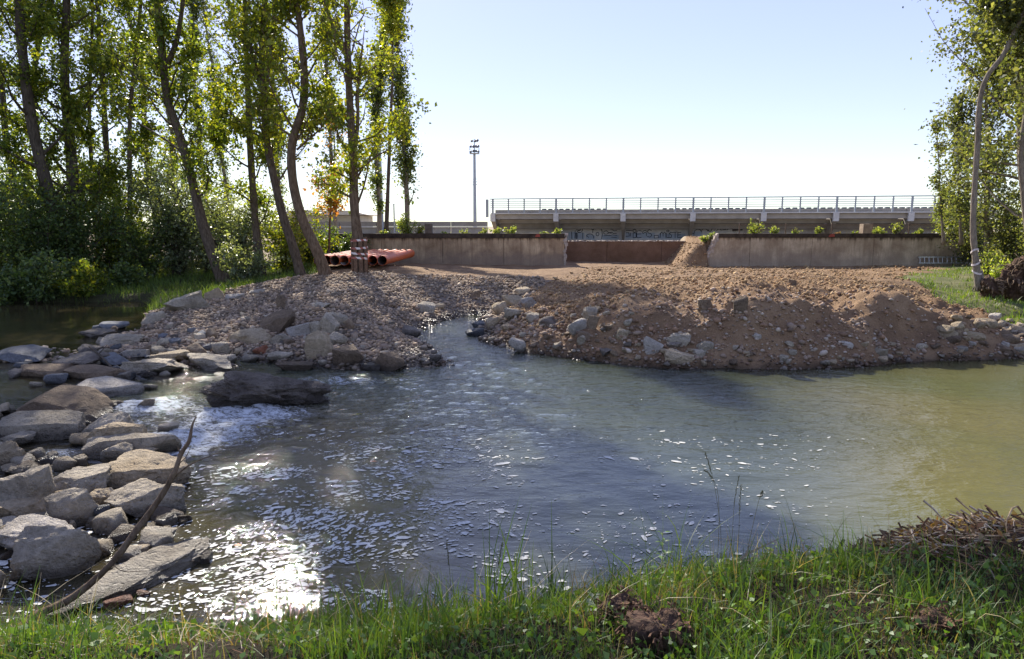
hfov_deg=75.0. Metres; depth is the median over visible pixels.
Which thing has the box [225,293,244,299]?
rock
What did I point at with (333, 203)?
young tree
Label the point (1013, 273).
root mass
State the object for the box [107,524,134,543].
cobble
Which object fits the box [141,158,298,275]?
bush
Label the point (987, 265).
bush
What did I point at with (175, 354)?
rock
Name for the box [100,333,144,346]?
rock
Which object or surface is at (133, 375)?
cobble
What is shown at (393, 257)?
pipe
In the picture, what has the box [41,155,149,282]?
bush
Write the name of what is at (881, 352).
cobble
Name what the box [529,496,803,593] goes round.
grass clump
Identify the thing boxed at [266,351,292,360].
rock
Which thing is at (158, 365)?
rock
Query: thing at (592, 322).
rock
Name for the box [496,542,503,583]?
grass stalk
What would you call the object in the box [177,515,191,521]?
cobble
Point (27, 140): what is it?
poplar tree
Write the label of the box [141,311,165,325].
rock
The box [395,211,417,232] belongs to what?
wall weed
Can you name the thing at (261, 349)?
rock
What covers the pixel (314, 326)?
rock
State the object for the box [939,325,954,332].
cobble
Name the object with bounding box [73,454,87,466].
rock
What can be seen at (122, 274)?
bush
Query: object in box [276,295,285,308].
rock
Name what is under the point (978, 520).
debris heap
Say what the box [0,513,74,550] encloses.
rock
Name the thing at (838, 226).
wire fence
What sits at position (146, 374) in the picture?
cobble
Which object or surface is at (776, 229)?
wall weed
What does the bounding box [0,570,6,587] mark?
rock
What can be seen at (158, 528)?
cobble
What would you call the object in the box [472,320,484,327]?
rock
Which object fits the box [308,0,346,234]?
columnar poplar
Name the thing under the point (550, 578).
grass clump
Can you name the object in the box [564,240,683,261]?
breach wall
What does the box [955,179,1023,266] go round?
bush
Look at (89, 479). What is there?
rock
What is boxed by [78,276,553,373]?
gravel spit
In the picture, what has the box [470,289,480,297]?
rock
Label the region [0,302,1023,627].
river water
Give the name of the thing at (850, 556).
grass clump
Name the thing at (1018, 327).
rock
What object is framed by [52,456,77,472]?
cobble
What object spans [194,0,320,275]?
poplar tree
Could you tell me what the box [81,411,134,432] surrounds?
rock
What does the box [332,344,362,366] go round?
rock
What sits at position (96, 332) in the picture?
rock
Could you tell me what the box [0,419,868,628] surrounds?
river foam
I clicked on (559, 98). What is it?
sky
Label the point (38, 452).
cobble
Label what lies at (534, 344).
cobble
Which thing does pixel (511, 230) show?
wall weed
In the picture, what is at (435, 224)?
railing
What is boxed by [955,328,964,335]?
rock
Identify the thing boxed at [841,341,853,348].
rock
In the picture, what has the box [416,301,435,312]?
rock
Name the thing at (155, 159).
poplar tree
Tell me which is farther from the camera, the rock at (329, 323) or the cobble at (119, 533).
the rock at (329, 323)
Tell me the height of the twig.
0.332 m
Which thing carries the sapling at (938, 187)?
on the bank at (944, 280)
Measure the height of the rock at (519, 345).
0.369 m
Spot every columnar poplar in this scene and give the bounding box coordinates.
[147,1,185,205]
[170,0,215,218]
[198,0,239,219]
[252,0,289,233]
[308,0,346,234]
[361,0,394,232]
[379,0,423,228]
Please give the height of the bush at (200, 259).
4.260 m
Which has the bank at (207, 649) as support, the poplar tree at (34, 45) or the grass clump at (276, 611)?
the grass clump at (276, 611)
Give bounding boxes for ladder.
[918,257,967,262]
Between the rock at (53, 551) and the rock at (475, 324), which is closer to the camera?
the rock at (53, 551)
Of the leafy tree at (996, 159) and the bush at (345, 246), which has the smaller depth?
the leafy tree at (996, 159)
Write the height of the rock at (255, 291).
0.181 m
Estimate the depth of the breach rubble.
32.75 m
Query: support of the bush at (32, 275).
on the bank at (128, 297)
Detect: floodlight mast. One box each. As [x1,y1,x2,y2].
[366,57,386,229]
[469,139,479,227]
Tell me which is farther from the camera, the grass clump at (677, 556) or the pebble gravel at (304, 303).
the pebble gravel at (304, 303)
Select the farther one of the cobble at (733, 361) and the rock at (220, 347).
the rock at (220, 347)
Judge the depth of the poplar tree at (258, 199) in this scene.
23.22 m
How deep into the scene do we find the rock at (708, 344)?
11.57 m
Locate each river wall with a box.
[334,224,567,265]
[706,224,1022,266]
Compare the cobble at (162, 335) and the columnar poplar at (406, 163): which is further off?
the columnar poplar at (406, 163)
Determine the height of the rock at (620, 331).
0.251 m
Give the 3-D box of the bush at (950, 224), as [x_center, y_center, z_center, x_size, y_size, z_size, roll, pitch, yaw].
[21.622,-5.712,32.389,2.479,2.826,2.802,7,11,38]
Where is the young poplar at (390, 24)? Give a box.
[368,0,412,231]
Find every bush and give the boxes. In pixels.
[0,133,42,282]
[0,137,105,279]
[0,147,117,248]
[0,172,89,280]
[0,263,25,305]
[1,181,160,280]
[2,248,89,304]
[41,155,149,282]
[41,258,113,296]
[51,145,173,243]
[97,199,185,279]
[104,140,226,276]
[106,259,153,287]
[137,172,268,273]
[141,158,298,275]
[210,230,291,284]
[249,200,325,270]
[277,202,345,264]
[315,217,370,253]
[927,186,979,232]
[928,188,1001,265]
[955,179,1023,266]
[980,249,1009,276]
[983,258,1011,278]
[1007,196,1023,256]
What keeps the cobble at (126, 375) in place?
on the river bed
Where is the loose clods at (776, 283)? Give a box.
[487,273,1005,345]
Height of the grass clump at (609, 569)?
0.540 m
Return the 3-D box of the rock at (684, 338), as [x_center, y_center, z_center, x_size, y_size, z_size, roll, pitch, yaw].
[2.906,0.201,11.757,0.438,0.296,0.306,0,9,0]
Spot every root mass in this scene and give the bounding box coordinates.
[979,274,1007,298]
[997,253,1023,301]
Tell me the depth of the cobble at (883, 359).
11.67 m
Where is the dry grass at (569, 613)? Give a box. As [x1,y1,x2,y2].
[0,499,1023,649]
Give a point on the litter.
(153, 635)
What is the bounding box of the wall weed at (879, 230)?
[872,227,886,232]
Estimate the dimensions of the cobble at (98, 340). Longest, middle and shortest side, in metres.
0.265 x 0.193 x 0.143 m
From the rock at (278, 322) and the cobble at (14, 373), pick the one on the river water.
the cobble at (14, 373)
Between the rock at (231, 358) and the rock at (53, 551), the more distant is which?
the rock at (231, 358)
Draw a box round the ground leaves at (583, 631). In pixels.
[0,544,1023,658]
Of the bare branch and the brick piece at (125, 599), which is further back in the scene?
the brick piece at (125, 599)
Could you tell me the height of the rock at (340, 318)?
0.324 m
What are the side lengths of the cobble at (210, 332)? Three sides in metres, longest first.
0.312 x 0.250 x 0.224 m
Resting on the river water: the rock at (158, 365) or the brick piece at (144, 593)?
the brick piece at (144, 593)
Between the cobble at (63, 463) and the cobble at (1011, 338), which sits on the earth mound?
the cobble at (1011, 338)
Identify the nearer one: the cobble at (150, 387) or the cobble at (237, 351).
the cobble at (150, 387)
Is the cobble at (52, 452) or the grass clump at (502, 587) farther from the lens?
the cobble at (52, 452)
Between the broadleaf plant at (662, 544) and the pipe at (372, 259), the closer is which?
the broadleaf plant at (662, 544)
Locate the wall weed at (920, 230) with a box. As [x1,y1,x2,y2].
[914,228,923,232]
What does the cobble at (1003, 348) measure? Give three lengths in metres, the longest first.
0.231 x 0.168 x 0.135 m
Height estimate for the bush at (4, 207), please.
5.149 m
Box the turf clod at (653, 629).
[611,596,695,658]
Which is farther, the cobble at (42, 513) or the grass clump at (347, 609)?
the cobble at (42, 513)
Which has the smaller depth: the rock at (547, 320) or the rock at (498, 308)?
the rock at (547, 320)
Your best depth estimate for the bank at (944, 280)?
20.36 m
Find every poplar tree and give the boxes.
[0,0,60,208]
[0,0,110,270]
[0,0,111,186]
[0,0,139,224]
[0,2,54,194]
[28,0,152,253]
[69,0,162,204]
[77,0,176,251]
[79,0,191,232]
[95,0,235,282]
[183,0,313,278]
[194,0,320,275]
[224,0,357,275]
[304,0,437,272]
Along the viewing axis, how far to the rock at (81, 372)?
10.30 m
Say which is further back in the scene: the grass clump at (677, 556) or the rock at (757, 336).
the rock at (757, 336)
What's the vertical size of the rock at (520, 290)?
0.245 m
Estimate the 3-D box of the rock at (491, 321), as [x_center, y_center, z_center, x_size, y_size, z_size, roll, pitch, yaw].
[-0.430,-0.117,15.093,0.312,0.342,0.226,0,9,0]
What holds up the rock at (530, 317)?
on the earth mound
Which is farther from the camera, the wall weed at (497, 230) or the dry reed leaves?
the wall weed at (497, 230)
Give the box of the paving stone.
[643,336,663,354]
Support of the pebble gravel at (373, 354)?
on the gravel spit
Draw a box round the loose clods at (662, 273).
[544,264,949,296]
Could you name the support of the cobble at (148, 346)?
on the gravel spit
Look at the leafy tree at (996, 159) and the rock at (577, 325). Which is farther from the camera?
the leafy tree at (996, 159)
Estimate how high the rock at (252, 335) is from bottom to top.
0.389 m
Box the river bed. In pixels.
[0,320,651,634]
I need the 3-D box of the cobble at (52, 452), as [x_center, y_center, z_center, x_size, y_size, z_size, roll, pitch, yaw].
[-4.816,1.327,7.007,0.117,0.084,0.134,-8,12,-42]
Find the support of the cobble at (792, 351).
on the earth mound
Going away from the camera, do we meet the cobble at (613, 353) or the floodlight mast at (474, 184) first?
the cobble at (613, 353)
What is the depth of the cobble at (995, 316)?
14.87 m
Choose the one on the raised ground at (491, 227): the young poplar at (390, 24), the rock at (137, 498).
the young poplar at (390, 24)
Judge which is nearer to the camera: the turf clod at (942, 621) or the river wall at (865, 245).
the turf clod at (942, 621)
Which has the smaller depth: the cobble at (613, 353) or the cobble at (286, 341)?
the cobble at (613, 353)
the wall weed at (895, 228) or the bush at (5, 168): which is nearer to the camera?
the bush at (5, 168)
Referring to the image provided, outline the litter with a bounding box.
[1,551,1023,658]
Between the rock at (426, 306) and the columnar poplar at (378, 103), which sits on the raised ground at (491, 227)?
the columnar poplar at (378, 103)
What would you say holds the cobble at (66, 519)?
on the river water
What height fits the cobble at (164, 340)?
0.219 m
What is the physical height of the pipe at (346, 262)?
0.395 m
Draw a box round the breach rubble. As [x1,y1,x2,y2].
[664,235,706,267]
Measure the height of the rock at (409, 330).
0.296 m
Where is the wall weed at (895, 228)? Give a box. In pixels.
[889,221,903,232]
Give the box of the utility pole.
[393,204,394,232]
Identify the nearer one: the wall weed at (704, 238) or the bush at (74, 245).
the bush at (74, 245)
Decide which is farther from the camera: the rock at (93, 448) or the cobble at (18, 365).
the cobble at (18, 365)
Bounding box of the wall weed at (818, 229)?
[814,226,823,232]
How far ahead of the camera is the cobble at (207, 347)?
12.28 m
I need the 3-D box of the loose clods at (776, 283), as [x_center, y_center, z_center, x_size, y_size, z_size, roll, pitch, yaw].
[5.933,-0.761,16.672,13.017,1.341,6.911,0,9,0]
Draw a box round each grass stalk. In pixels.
[446,542,451,602]
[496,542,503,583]
[704,470,718,559]
[705,452,720,565]
[729,475,739,555]
[736,484,742,557]
[747,490,763,548]
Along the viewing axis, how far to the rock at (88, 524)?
5.37 m
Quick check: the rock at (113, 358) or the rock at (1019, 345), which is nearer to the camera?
the rock at (113, 358)
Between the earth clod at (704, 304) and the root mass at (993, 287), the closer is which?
the earth clod at (704, 304)
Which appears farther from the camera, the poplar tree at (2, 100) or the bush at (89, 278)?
the poplar tree at (2, 100)
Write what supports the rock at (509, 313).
on the gravel spit
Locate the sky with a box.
[0,0,1021,225]
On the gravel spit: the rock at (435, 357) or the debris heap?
the rock at (435, 357)
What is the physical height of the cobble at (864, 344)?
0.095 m
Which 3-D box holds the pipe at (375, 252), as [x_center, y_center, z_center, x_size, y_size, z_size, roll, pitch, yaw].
[-5.800,-3.030,27.663,0.386,0.395,6.010,0,9,1]
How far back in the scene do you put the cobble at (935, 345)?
12.17 m
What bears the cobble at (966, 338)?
on the earth mound
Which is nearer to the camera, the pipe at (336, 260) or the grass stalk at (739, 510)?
the grass stalk at (739, 510)
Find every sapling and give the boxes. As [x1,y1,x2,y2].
[923,112,961,244]
[938,84,981,244]
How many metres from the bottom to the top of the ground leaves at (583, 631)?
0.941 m
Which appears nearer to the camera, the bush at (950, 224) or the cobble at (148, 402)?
the cobble at (148, 402)
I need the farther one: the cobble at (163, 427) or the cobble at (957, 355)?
the cobble at (957, 355)
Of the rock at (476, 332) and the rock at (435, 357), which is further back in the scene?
the rock at (476, 332)
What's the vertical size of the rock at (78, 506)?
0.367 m
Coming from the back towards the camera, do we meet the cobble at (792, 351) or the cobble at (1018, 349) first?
the cobble at (1018, 349)
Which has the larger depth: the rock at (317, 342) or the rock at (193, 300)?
the rock at (193, 300)
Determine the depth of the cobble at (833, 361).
11.41 m
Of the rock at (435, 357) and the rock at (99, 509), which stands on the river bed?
the rock at (99, 509)
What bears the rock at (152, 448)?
on the river bed
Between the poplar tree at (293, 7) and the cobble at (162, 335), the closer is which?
the cobble at (162, 335)
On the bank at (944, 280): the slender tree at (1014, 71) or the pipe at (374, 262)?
the slender tree at (1014, 71)
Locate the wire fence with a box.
[731,223,965,232]
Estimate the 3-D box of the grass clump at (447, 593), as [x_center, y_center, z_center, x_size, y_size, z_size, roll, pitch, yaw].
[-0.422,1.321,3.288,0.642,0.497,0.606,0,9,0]
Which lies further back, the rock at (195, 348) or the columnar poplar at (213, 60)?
the columnar poplar at (213, 60)
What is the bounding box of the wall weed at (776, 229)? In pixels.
[769,225,780,232]
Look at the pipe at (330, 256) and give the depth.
25.31 m
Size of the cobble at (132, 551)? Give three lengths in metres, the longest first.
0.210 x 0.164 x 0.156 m
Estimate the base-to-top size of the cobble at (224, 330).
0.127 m
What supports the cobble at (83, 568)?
on the river water
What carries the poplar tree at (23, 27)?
on the bank at (128, 297)
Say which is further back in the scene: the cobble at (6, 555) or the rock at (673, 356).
the rock at (673, 356)
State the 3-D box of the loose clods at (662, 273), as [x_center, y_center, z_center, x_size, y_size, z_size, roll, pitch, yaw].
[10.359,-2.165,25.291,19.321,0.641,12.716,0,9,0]
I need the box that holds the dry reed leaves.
[737,524,789,569]
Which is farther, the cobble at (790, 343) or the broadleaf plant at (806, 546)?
the cobble at (790, 343)
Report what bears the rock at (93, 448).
on the river bed
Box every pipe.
[313,251,350,263]
[325,252,350,264]
[330,249,375,264]
[340,249,381,264]
[348,249,388,263]
[368,249,397,263]
[369,249,404,264]
[377,249,414,264]
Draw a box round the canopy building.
[287,211,383,227]
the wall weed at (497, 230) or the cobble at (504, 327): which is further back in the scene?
the wall weed at (497, 230)
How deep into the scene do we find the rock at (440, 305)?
17.98 m
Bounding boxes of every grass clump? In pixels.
[57,594,130,635]
[156,597,203,639]
[213,557,313,633]
[284,563,380,630]
[333,561,439,629]
[364,565,492,617]
[448,508,574,609]
[470,500,553,620]
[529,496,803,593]
[572,530,689,594]
[744,493,819,567]
[757,509,911,614]
[821,528,1000,618]
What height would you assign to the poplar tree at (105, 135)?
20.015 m
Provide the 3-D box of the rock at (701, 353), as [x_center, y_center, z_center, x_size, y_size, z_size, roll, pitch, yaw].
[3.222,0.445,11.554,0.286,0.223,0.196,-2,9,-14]
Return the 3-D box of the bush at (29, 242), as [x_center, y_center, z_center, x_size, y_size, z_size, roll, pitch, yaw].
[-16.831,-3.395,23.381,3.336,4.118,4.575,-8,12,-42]
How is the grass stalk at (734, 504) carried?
on the bank at (207, 649)
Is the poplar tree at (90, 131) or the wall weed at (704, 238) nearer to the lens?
the poplar tree at (90, 131)
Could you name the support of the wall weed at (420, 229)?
on the raised ground at (491, 227)
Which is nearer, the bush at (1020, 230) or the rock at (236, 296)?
the rock at (236, 296)
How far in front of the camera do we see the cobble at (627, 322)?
12.06 m
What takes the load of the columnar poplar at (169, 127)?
on the raised ground at (491, 227)
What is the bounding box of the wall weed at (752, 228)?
[747,218,764,232]
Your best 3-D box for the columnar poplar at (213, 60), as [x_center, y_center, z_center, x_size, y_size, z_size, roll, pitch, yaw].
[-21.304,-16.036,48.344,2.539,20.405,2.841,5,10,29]
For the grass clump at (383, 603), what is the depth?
3.04 m
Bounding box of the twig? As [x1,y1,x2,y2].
[88,344,111,366]
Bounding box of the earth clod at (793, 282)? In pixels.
[788,279,796,285]
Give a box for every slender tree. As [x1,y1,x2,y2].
[949,0,1023,226]
[956,0,1023,291]
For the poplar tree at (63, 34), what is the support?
on the bank at (128, 297)
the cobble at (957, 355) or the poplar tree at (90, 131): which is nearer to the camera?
the cobble at (957, 355)
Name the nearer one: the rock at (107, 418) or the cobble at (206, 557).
the cobble at (206, 557)
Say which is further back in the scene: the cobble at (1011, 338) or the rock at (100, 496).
the cobble at (1011, 338)
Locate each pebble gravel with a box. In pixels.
[0,312,488,371]
[121,288,521,340]
[204,270,545,320]
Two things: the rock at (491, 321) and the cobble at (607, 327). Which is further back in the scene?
the rock at (491, 321)
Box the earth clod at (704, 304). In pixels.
[697,299,712,311]
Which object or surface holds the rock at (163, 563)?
in the river water
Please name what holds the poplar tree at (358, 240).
on the earth mound
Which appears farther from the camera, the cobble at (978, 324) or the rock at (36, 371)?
the cobble at (978, 324)
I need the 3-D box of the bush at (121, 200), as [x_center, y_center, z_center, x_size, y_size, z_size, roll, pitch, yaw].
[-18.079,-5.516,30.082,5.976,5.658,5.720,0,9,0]
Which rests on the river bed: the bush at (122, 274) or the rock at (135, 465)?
the rock at (135, 465)
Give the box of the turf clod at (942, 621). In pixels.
[899,599,968,639]
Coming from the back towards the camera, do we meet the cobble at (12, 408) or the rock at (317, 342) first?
the rock at (317, 342)
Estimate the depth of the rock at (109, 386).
9.65 m
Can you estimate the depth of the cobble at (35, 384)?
9.76 m
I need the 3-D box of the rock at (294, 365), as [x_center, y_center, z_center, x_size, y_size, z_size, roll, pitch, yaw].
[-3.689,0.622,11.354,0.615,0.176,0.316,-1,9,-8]
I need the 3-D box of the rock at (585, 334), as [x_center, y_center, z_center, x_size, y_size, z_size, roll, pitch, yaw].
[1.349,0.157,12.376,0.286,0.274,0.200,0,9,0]
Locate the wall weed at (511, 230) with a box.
[502,224,516,232]
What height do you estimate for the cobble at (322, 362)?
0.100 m
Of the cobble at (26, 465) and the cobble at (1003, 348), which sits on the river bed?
the cobble at (26, 465)
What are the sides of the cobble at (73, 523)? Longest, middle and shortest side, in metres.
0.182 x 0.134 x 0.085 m
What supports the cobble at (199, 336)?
on the gravel spit
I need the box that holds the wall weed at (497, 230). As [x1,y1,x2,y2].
[489,226,500,232]
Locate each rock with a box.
[0,344,52,362]
[0,410,85,447]
[0,430,35,446]
[0,440,26,472]
[0,464,55,501]
[0,495,46,517]
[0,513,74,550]
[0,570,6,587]
[1,463,37,473]
[8,524,101,583]
[16,383,113,425]
[20,363,74,378]
[40,455,59,464]
[44,487,98,527]
[45,538,209,615]
[52,351,109,364]
[53,464,111,492]
[63,364,125,381]
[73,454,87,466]
[77,376,143,396]
[78,328,116,337]
[78,344,103,351]
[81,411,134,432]
[81,433,181,459]
[82,422,147,445]
[85,517,94,529]
[90,487,112,504]
[93,504,109,516]
[99,321,129,328]
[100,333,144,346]
[100,352,130,364]
[100,442,133,462]
[104,478,186,517]
[107,449,191,489]
[120,358,188,375]
[121,349,149,357]
[134,447,158,450]
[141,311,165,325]
[149,349,189,361]
[163,290,209,310]
[186,343,206,352]
[186,353,231,372]
[199,371,331,406]
[204,288,224,300]
[211,341,229,353]
[222,354,236,362]
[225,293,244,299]
[228,328,271,343]
[240,354,259,363]
[249,288,264,293]
[252,345,267,353]
[258,308,295,333]
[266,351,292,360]
[269,333,291,343]
[275,361,313,370]
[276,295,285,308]
[286,322,310,336]
[304,330,333,359]
[309,321,320,332]
[312,302,330,307]
[319,312,339,333]
[329,312,347,324]
[329,331,347,344]
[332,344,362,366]
[346,319,353,329]
[360,362,380,371]
[374,351,404,371]
[402,325,421,336]
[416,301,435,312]
[427,354,441,361]
[435,302,444,308]
[465,328,483,336]
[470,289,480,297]
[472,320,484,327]
[486,317,499,329]
[492,301,506,314]
[502,295,521,305]
[504,307,524,320]
[508,337,525,352]
[515,287,529,293]
[521,297,536,307]
[526,313,538,322]
[539,316,555,325]
[567,318,587,335]
[577,331,589,344]
[583,306,597,319]
[587,316,599,329]
[615,327,630,339]
[664,348,694,364]
[666,332,690,346]
[666,342,681,346]
[693,349,706,359]
[696,341,713,349]
[754,333,760,339]
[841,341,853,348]
[916,343,927,349]
[936,325,958,338]
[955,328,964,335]
[956,345,967,351]
[967,331,985,340]
[974,318,998,327]
[998,320,1006,327]
[1001,327,1010,333]
[1001,341,1009,346]
[1008,324,1023,330]
[1010,343,1023,354]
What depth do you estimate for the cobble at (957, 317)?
12.47 m
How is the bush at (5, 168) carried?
on the bank at (128, 297)
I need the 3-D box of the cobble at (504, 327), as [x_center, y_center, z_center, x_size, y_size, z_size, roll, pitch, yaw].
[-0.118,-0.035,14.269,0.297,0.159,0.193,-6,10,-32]
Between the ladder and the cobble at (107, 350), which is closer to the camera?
the cobble at (107, 350)
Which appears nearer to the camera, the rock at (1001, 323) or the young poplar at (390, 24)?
the rock at (1001, 323)
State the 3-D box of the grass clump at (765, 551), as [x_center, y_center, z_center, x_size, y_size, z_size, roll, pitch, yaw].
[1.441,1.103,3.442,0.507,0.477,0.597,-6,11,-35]
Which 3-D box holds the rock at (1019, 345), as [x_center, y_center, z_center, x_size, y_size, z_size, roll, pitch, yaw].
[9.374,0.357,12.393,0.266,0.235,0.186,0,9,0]
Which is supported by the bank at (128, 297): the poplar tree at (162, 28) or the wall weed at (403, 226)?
the poplar tree at (162, 28)
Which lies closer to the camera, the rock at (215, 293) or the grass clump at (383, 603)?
the grass clump at (383, 603)
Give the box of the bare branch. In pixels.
[12,416,219,634]
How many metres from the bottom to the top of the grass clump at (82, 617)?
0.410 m
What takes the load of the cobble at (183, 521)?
on the river water
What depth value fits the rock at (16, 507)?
5.45 m
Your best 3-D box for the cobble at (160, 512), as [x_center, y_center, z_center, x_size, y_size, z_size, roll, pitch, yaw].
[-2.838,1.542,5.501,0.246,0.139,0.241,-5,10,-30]
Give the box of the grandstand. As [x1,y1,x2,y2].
[486,195,1002,240]
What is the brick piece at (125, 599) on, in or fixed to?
on the river water
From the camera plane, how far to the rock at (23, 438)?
7.40 m
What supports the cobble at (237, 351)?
on the gravel spit
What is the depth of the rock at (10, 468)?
6.52 m
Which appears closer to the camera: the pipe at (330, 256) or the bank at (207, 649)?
the bank at (207, 649)
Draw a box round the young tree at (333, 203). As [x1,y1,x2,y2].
[302,101,347,253]
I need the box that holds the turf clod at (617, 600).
[594,585,645,623]
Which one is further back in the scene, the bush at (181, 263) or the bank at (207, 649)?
the bush at (181, 263)
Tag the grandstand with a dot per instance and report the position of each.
(675, 224)
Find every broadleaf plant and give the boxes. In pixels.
[576,593,599,613]
[651,531,673,579]
[792,537,811,563]
[940,571,984,603]
[970,585,992,597]
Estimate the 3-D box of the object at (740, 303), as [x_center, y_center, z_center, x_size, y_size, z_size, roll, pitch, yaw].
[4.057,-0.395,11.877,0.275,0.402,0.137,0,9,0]
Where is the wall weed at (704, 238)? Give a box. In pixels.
[699,232,714,242]
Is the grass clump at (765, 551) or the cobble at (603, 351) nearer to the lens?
the grass clump at (765, 551)
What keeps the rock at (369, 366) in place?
on the gravel spit
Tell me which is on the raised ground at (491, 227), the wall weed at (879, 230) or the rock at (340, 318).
the wall weed at (879, 230)
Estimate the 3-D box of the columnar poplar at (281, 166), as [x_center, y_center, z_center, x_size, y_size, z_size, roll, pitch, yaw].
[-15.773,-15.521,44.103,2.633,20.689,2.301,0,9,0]
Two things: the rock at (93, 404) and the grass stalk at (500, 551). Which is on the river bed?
the rock at (93, 404)
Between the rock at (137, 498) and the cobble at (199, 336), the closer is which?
the rock at (137, 498)
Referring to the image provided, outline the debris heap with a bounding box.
[830,497,1023,582]
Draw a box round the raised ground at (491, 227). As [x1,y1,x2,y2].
[1,226,1010,266]
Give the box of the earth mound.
[262,236,1023,371]
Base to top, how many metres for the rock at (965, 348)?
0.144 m
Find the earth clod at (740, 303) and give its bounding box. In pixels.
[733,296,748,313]
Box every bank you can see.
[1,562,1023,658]
[12,261,316,326]
[875,265,1023,323]
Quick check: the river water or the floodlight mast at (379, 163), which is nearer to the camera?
the river water
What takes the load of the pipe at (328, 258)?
on the bank at (128, 297)
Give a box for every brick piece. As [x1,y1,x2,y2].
[103,594,132,608]
[136,589,150,596]
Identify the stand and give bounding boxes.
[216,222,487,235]
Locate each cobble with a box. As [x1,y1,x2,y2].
[0,402,9,413]
[0,516,16,526]
[0,549,13,560]
[7,368,21,379]
[9,405,15,412]
[10,453,32,473]
[13,362,27,367]
[16,460,39,472]
[27,447,45,457]
[29,382,42,386]
[33,512,48,515]
[43,373,67,384]
[47,450,58,455]
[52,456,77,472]
[52,516,69,523]
[69,432,90,445]
[69,520,76,528]
[79,566,90,572]
[92,507,128,538]
[96,337,102,344]
[98,538,114,556]
[99,348,111,351]
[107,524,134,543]
[110,343,121,349]
[115,371,131,379]
[115,545,142,562]
[119,372,135,380]
[137,399,154,405]
[138,529,173,549]
[139,544,149,551]
[140,370,157,377]
[141,344,151,350]
[143,526,176,534]
[144,384,157,389]
[147,521,156,525]
[151,345,166,354]
[151,506,183,525]
[155,514,177,526]
[156,337,170,344]
[157,422,178,431]
[158,333,167,337]
[159,371,170,376]
[169,338,180,343]
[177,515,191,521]
[178,518,187,523]
[187,327,195,332]
[192,341,206,345]
[193,333,205,339]
[199,550,212,564]
[202,343,211,349]
[205,328,216,337]
[219,328,227,332]
[234,347,242,354]
[283,339,294,343]
[318,359,327,365]
[501,324,509,330]
[519,332,526,336]
[531,341,538,346]
[544,334,552,338]
[577,335,584,342]
[600,348,611,355]
[602,325,611,330]
[610,350,617,355]
[623,318,631,325]
[624,342,631,346]
[728,359,737,364]
[779,354,788,358]
[784,341,793,346]
[788,349,796,354]
[830,359,836,364]
[861,342,868,346]
[875,348,888,355]
[878,356,887,362]
[930,343,939,348]
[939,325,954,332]
[946,336,961,343]
[950,315,962,320]
[950,320,964,328]
[951,353,959,357]
[963,336,970,340]
[973,321,986,328]
[988,313,1001,319]
[996,344,1010,351]
[1002,334,1019,343]
[1014,346,1023,351]
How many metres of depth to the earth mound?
12.45 m
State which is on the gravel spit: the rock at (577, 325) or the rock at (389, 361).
the rock at (389, 361)
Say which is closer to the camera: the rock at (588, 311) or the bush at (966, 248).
the rock at (588, 311)
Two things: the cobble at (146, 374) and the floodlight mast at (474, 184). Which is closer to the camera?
the cobble at (146, 374)
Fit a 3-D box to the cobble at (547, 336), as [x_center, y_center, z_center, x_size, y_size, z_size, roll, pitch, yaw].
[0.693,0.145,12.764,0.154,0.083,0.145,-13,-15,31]
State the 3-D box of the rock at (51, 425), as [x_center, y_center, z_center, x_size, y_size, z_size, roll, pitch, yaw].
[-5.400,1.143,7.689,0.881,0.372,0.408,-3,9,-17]
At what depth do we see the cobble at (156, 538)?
4.99 m
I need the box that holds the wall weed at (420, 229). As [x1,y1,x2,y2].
[413,223,424,232]
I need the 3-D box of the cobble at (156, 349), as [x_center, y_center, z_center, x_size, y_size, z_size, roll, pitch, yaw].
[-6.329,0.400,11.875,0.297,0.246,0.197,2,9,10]
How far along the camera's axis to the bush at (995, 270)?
20.95 m
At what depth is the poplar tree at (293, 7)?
20.77 m
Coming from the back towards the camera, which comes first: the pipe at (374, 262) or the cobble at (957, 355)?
the pipe at (374, 262)
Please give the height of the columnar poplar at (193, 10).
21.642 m
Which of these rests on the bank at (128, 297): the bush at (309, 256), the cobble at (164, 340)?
the bush at (309, 256)
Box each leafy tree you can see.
[902,0,1023,226]
[926,13,1021,250]
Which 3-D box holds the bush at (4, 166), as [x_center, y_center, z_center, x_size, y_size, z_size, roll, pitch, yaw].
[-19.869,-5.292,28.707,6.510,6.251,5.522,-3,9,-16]
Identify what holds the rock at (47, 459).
on the river bed
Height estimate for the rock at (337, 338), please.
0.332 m
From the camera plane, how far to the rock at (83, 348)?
12.17 m

